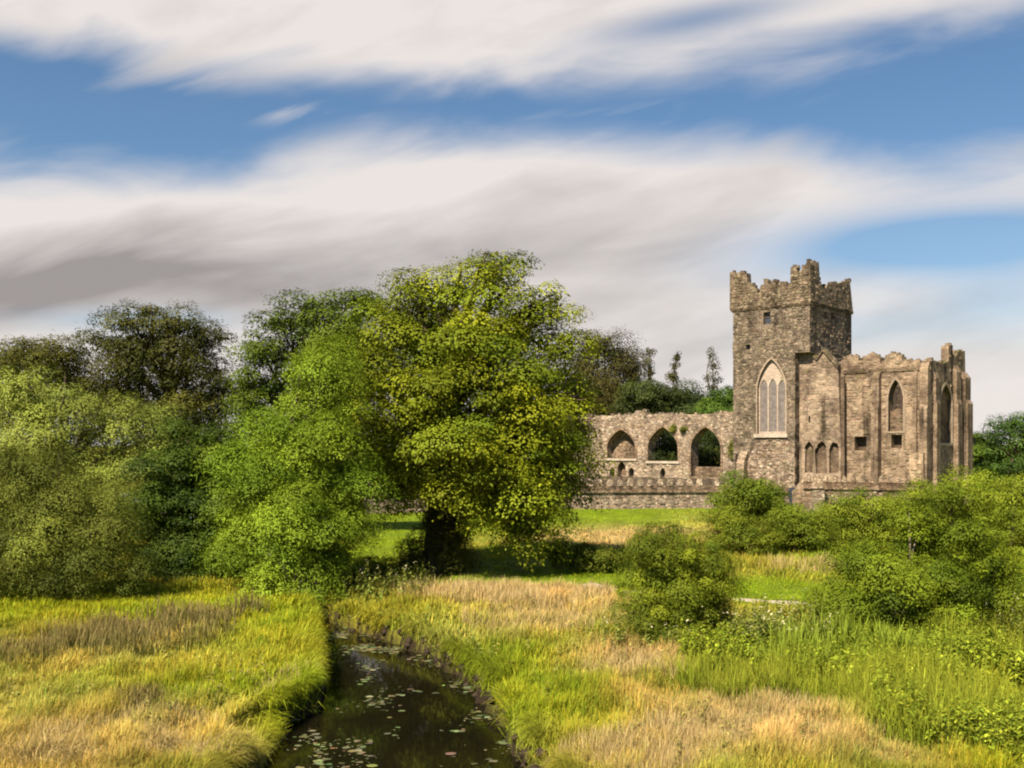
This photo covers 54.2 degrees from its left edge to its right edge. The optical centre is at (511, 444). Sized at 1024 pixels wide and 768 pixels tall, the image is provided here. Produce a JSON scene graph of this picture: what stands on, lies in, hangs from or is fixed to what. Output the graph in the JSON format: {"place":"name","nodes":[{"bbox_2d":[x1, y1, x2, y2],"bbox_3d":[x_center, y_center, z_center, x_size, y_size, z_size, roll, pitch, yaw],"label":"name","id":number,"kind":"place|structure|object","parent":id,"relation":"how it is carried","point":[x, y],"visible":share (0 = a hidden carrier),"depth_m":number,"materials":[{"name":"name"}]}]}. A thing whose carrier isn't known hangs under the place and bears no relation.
{"place":"outdoors","nodes":[
{"label":"outdoors","id":0,"kind":"place"},
{"bbox_2d":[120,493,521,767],"bbox_3d":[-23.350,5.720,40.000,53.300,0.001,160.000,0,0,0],"label":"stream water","id":1,"kind":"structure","parent":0,"point":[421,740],"depth_m":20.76,"materials":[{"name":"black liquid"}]},
{"bbox_2d":[286,621,511,767],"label":"floating pondweed","id":2,"kind":"object","parent":1,"relation":"on","point":[320,761],"visible":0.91,"depth_m":20.88,"materials":[{"name":"green plant"}]},
{"bbox_2d":[273,603,555,767],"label":"bank earth","id":3,"kind":"structure","parent":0,"point":[407,645],"depth_m":22.82,"materials":[{"name":"brown soil"}]},
{"bbox_2d":[1,656,323,767],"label":"bank tussocks","id":4,"kind":"object","parent":3,"relation":"on","point":[164,738],"visible":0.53,"depth_m":16.17,"materials":[{"name":"yellow plant"}]},
{"bbox_2d":[161,584,613,767],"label":"overhanging bank grass","id":5,"kind":"structure","parent":3,"relation":"on","point":[493,669],"depth_m":21.07,"materials":[{"name":"green plant"}]},
{"bbox_2d":[377,605,538,732],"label":"waterside plants","id":6,"kind":"object","parent":3,"relation":"on","point":[427,616],"visible":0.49,"depth_m":28.36,"materials":[{"name":"green plant"}]},
{"bbox_2d":[0,447,1023,767],"bbox_3d":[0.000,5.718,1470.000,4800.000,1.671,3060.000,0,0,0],"label":"ground","id":7,"kind":"structure","parent":0,"point":[608,517],"depth_m":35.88,"materials":[{"name":"green plant"}]},
{"bbox_2d":[0,329,109,510],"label":"round topped tree","id":8,"kind":"object","parent":7,"relation":"on","point":[19,357],"visible":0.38,"depth_m":71.69,"materials":[{"name":"green plant"}]},
{"bbox_2d":[0,438,167,603],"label":"grey willow shrub","id":9,"kind":"object","parent":7,"relation":"on","point":[97,528],"visible":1,"depth_m":32.15,"materials":[{"name":"green plant"}]},
{"bbox_2d":[0,360,189,532],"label":"willow tree","id":10,"kind":"object","parent":7,"relation":"on","point":[36,412],"visible":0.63,"depth_m":43.57,"materials":[{"name":"green plant"}]},
{"bbox_2d":[0,585,270,729],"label":"rushes","id":11,"kind":"object","parent":7,"relation":"on","point":[123,629],"visible":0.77,"depth_m":24.80,"materials":[{"name":"beige plant"}]},
{"bbox_2d":[59,297,258,513],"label":"dark tree","id":12,"kind":"object","parent":7,"relation":"on","point":[150,354],"visible":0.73,"depth_m":68.94,"materials":[{"name":"green plant"}]},
{"bbox_2d":[111,415,257,582],"bbox_3d":[-12.366,2.409,38.650,6.345,7.099,5.717,0,0,-23],"label":"alder tree","id":13,"kind":"object","parent":7,"relation":"on","point":[178,546],"visible":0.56,"depth_m":37.39,"materials":[{"name":"green plant"}]},
{"bbox_2d":[188,422,246,577],"bbox_3d":[-10.647,2.188,37.081,2.333,6.123,3.348,0,0,-36],"label":"hazel bush","id":14,"kind":"object","parent":7,"relation":"on","point":[209,443],"visible":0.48,"depth_m":36.95,"materials":[{"name":"green plant"}]},
{"bbox_2d":[173,329,409,612],"bbox_3d":[-7.540,1.229,36.809,7.975,10.854,10.577,0,0,0],"label":"ash tree","id":15,"kind":"object","parent":7,"relation":"on","point":[301,499],"visible":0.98,"depth_m":34.24,"materials":[{"name":"green plant"}]},
{"bbox_2d":[212,399,373,523],"bbox_3d":[-13.302,1.334,59.906,11.852,8.474,6.551,0,0,9],"label":"thorn tree","id":16,"kind":"object","parent":7,"relation":"on","point":[227,426],"visible":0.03,"depth_m":59.53,"materials":[{"name":"green plant"}]},
{"bbox_2d":[216,286,406,460],"bbox_3d":[-10.938,-1.662,55.864,10.987,14.204,9.020,0,0,0],"label":"tall tree","id":17,"kind":"object","parent":7,"relation":"on","point":[269,354],"visible":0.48,"depth_m":54.86,"materials":[{"name":"green plant"}]},
{"bbox_2d":[327,553,415,584],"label":"bramble bush","id":18,"kind":"object","parent":7,"relation":"on","point":[369,558],"visible":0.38,"depth_m":37.30,"materials":[{"name":"green plant"}]},
{"bbox_2d":[0,579,828,762],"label":"meadow docks","id":19,"kind":"object","parent":7,"relation":"on","point":[562,666],"visible":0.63,"depth_m":19.84,"materials":[{"name":"green plant"}]},
{"bbox_2d":[0,523,888,767],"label":"seeding grass","id":20,"kind":"structure","parent":7,"relation":"on","point":[500,593],"depth_m":18.39,"materials":[{"name":"beige plant"}]},
{"bbox_2d":[321,248,631,576],"bbox_3d":[-1.864,-1.057,40.342,13.348,13.695,12.841,0,0,0],"label":"sycamore tree","id":21,"kind":"object","parent":7,"relation":"on","point":[514,435],"visible":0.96,"depth_m":38.22,"materials":[{"name":"green plant"}]},
{"bbox_2d":[0,587,1023,767],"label":"meadow grass","id":22,"kind":"structure","parent":7,"relation":"on","point":[854,746],"depth_m":19.99,"materials":[{"name":"green plant"}]},
{"bbox_2d":[365,478,788,513],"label":"boundary wall","id":23,"kind":"structure","parent":7,"relation":"on","point":[689,494],"depth_m":78.38,"materials":[{"name":"grey stone"}]},
{"bbox_2d":[789,488,794,504],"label":"gate","id":24,"kind":"structure","parent":23,"relation":"attached to","point":[790,491],"depth_m":76.40,"materials":[{"name":"metal"}]},
{"bbox_2d":[539,537,633,573],"bbox_3d":[2.907,4.444,39.596,3.776,1.692,2.065,0,0,14],"label":"hedge bush","id":25,"kind":"object","parent":7,"relation":"on","point":[591,557],"visible":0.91,"depth_m":39.15,"materials":[{"name":"green plant"}]},
{"bbox_2d":[559,324,651,417],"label":"bare topped tree","id":26,"kind":"object","parent":7,"relation":"on","point":[623,365],"visible":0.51,"depth_m":110.60,"materials":[{"name":"green plant"}]},
{"bbox_2d":[604,375,693,442],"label":"broad tree","id":27,"kind":"object","parent":7,"relation":"on","point":[653,398],"visible":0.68,"depth_m":105.87,"materials":[{"name":"green plant"}]},
{"bbox_2d":[641,347,656,382],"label":"sapling tree","id":28,"kind":"object","parent":7,"relation":"on","point":[649,359],"visible":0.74,"depth_m":117.59,"materials":[{"name":"green plant"}]},
{"bbox_2d":[645,429,699,468],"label":"ivy thicket","id":29,"kind":"object","parent":7,"relation":"on","point":[666,443],"visible":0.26,"depth_m":96.14,"materials":[{"name":"green plant"}]},
{"bbox_2d":[663,351,681,385],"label":"sapling tree","id":30,"kind":"object","parent":7,"relation":"on","point":[673,377],"visible":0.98,"depth_m":117.72,"materials":[{"name":"green plant"}]},
{"bbox_2d":[597,520,749,645],"bbox_3d":[4.242,3.547,25.304,3.988,3.388,2.982,0,0,-25],"label":"sallow bush","id":31,"kind":"object","parent":7,"relation":"on","point":[662,601],"visible":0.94,"depth_m":24.78,"materials":[{"name":"green plant"}]},
{"bbox_2d":[334,552,1023,651],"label":"tall meadow herbs","id":32,"kind":"object","parent":7,"relation":"on","point":[763,626],"visible":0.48,"depth_m":24.93,"materials":[{"name":"green plant"}]},
{"bbox_2d":[657,377,710,437],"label":"broad tree","id":33,"kind":"object","parent":7,"relation":"on","point":[685,407],"visible":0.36,"depth_m":107.84,"materials":[{"name":"green plant"}]},
{"bbox_2d":[675,429,719,466],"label":"ivy thicket","id":34,"kind":"object","parent":7,"relation":"on","point":[709,457],"visible":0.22,"depth_m":95.42,"materials":[{"name":"green plant"}]},
{"bbox_2d":[688,385,732,447],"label":"broad tree","id":35,"kind":"object","parent":7,"relation":"on","point":[718,403],"visible":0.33,"depth_m":104.85,"materials":[{"name":"green plant"}]},
{"bbox_2d":[703,346,723,396],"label":"sapling tree","id":36,"kind":"object","parent":7,"relation":"on","point":[714,385],"visible":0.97,"depth_m":117.88,"materials":[{"name":"green plant"}]},
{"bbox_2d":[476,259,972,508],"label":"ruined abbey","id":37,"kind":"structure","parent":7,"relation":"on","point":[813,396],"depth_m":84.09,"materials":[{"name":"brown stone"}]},
{"bbox_2d":[668,423,676,432],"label":"wall plant","id":38,"kind":"object","parent":37,"relation":"attached to","point":[673,429],"depth_m":92.20,"materials":[{"name":"green plant"}]},
{"bbox_2d":[679,426,687,433],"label":"wall plant","id":39,"kind":"object","parent":37,"relation":"attached to","point":[682,428],"depth_m":91.46,"materials":[{"name":"green plant"}]},
{"bbox_2d":[725,438,732,457],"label":"wall plant","id":40,"kind":"object","parent":37,"relation":"attached to","point":[731,449],"depth_m":88.28,"materials":[{"name":"green plant"}]},
{"bbox_2d":[696,502,789,556],"bbox_3d":[10.523,3.983,45.805,4.332,2.719,3.374,0,0,14],"label":"willow bush","id":41,"kind":"object","parent":7,"relation":"on","point":[738,529],"visible":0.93,"depth_m":45.23,"materials":[{"name":"green plant"}]},
{"bbox_2d":[700,468,791,523],"bbox_3d":[14.907,3.532,62.529,5.849,4.196,6.960,0,0,0],"label":"round bush","id":42,"kind":"object","parent":7,"relation":"on","point":[751,497],"visible":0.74,"depth_m":60.76,"materials":[{"name":"green plant"}]},
{"bbox_2d":[792,479,805,512],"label":"gate pier","id":43,"kind":"structure","parent":7,"relation":"on","point":[797,494],"depth_m":72.90,"materials":[{"name":"stone"}]},
{"bbox_2d":[758,495,847,552],"bbox_3d":[13.627,4.008,47.298,4.629,3.330,3.868,0,0,0],"label":"willow bush","id":44,"kind":"object","parent":7,"relation":"on","point":[795,522],"visible":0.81,"depth_m":46.51,"materials":[{"name":"green plant"}]},
{"bbox_2d":[810,476,824,512],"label":"gate pier","id":45,"kind":"structure","parent":7,"relation":"on","point":[818,489],"depth_m":71.36,"materials":[{"name":"stone"}]},
{"bbox_2d":[664,590,1023,767],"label":"lush tall grass","id":46,"kind":"structure","parent":7,"relation":"on","point":[692,674],"depth_m":19.15,"materials":[{"name":"green plant"}]},
{"bbox_2d":[674,611,1023,767],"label":"leafy nettles","id":47,"kind":"object","parent":7,"relation":"on","point":[979,645],"visible":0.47,"depth_m":20.56,"materials":[{"name":"green plant"}]},
{"bbox_2d":[722,599,982,675],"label":"sword leaved reeds","id":48,"kind":"object","parent":7,"relation":"on","point":[842,627],"visible":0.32,"depth_m":22.50,"materials":[{"name":"green plant"}]},
{"bbox_2d":[803,474,923,513],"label":"boundary wall","id":49,"kind":"structure","parent":7,"relation":"on","point":[879,487],"depth_m":71.23,"materials":[{"name":"grey stone"}]},
{"bbox_2d":[805,485,947,548],"bbox_3d":[18.042,4.113,50.412,7.312,4.264,5.864,0,0,0],"label":"willow bush","id":50,"kind":"object","parent":7,"relation":"on","point":[847,514],"visible":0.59,"depth_m":49.48,"materials":[{"name":"green plant"}]},
{"bbox_2d":[787,494,1023,642],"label":"alder shrub","id":51,"kind":"object","parent":7,"relation":"on","point":[975,579],"visible":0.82,"depth_m":25.27,"materials":[{"name":"green plant"}]},
{"bbox_2d":[897,464,1011,538],"bbox_3d":[23.189,3.447,52.601,7.021,5.034,5.727,0,0,0],"label":"willow bush","id":52,"kind":"object","parent":7,"relation":"on","point":[953,496],"visible":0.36,"depth_m":51.69,"materials":[{"name":"green plant"}]},
{"bbox_2d":[973,430,1003,479],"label":"field edge tree","id":53,"kind":"object","parent":7,"relation":"on","point":[978,437],"visible":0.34,"depth_m":106.58,"materials":[{"name":"green plant"}]},
{"bbox_2d":[963,467,1023,549],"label":"willow bush","id":54,"kind":"object","parent":7,"relation":"on","point":[1011,518],"visible":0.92,"depth_m":47.89,"materials":[{"name":"green plant"}]},
{"bbox_2d":[973,411,1023,491],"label":"field edge tree","id":55,"kind":"object","parent":7,"relation":"on","point":[1010,463],"visible":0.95,"depth_m":103.86,"materials":[{"name":"green plant"}]},
{"bbox_2d":[0,0,1023,446],"label":"sky","id":56,"kind":"structure","parent":0,"point":[220,155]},
{"bbox_2d":[583,583,897,612],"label":"path","id":57,"kind":"structure","parent":0,"point":[772,601],"depth_m":32.05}
]}

